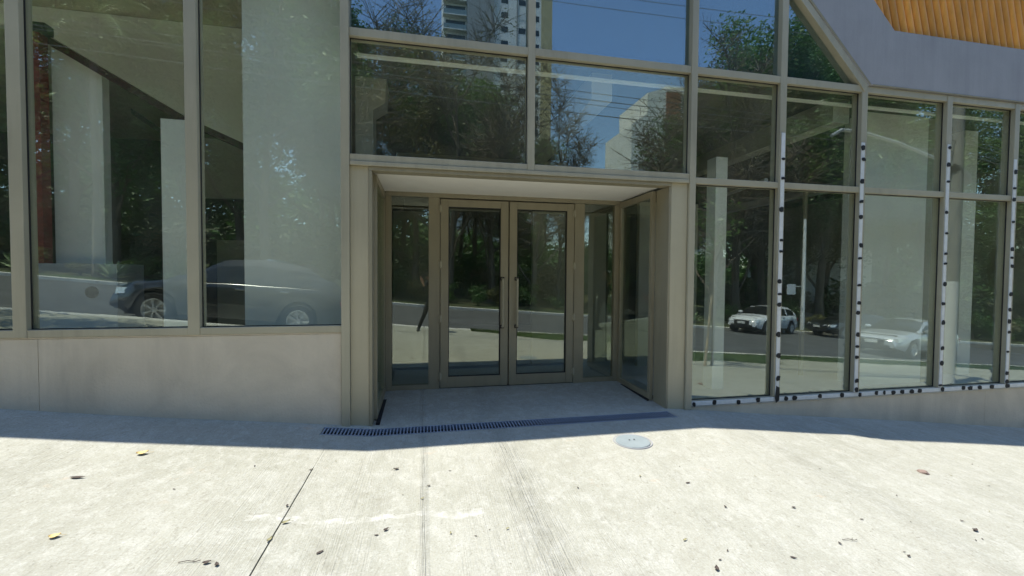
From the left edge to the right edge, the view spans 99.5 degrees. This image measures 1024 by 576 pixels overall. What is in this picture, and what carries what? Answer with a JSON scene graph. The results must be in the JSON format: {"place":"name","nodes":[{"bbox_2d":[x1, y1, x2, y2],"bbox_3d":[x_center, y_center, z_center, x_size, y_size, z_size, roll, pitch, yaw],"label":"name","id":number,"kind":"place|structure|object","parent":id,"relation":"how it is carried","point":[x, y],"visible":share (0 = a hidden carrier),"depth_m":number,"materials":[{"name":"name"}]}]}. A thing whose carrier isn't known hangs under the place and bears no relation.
{"place":"outdoors","nodes":[
{"label":"outdoors","id":0,"kind":"place"},
{"bbox_2d":[0,314,163,328],"bbox_3d":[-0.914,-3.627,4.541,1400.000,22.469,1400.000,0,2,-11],"label":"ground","id":1,"kind":"structure","parent":0,"point":[6,322],"depth_m":10.62,"materials":[{"name":"concrete"}]},
{"bbox_2d":[0,0,1023,427],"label":"shop building","id":2,"kind":"structure","parent":1,"relation":"on","point":[364,212],"depth_m":5.77,"materials":[{"name":"clear glass"}]},
{"bbox_2d":[438,199,508,387],"bbox_3d":[-0.525,0.082,5.981,0.962,2.575,0.158,0,2,-11],"label":"door leaf","id":3,"kind":"structure","parent":2,"relation":"in","point":[446,381],"depth_m":5.98,"materials":[{"name":"brown metal"}]},
{"bbox_2d":[508,202,575,384],"bbox_3d":[0.437,0.083,6.175,0.970,2.575,0.158,0,2,-11],"label":"door leaf","id":4,"kind":"structure","parent":2,"relation":"in","point":[514,378],"depth_m":6.17,"materials":[{"name":"brown metal"}]},
{"bbox_2d":[0,409,1023,575],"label":"pavement","id":5,"kind":"structure","parent":0,"point":[122,507],"depth_m":3.09,"materials":[{"name":"grey concrete"}]},
{"bbox_2d":[48,533,64,537],"bbox_3d":[-2.466,1.338,2.353,0.073,0.017,0.040,6,-2,-34],"label":"leaf","id":6,"kind":"object","parent":5,"relation":"on","point":[53,535],"visible":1,"depth_m":2.35,"materials":[{"name":"yellow plant"}]},
{"bbox_2d":[319,411,676,436],"bbox_3d":[-0.005,1.476,4.658,3.820,0.134,0.210,0,2,-11],"label":"drain grate","id":7,"kind":"object","parent":5,"relation":"on","point":[493,425],"visible":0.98,"depth_m":4.65,"materials":[{"name":"black metal"}]},
{"bbox_2d":[613,434,652,449],"bbox_3d":[1.172,1.491,4.211,0.380,0.020,0.380,0,2,-11],"label":"manhole cover","id":8,"kind":"object","parent":5,"relation":"on","point":[635,442],"visible":1,"depth_m":4.19,"materials":[{"name":"grey metal"}]},
{"bbox_2d":[917,469,929,474],"bbox_3d":[3.790,1.693,3.999,0.085,0.037,0.090,6,-2,-34],"label":"leaf","id":9,"kind":"object","parent":5,"relation":"on","point":[922,471],"visible":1,"depth_m":3.98,"materials":[{"name":"pink plant"}]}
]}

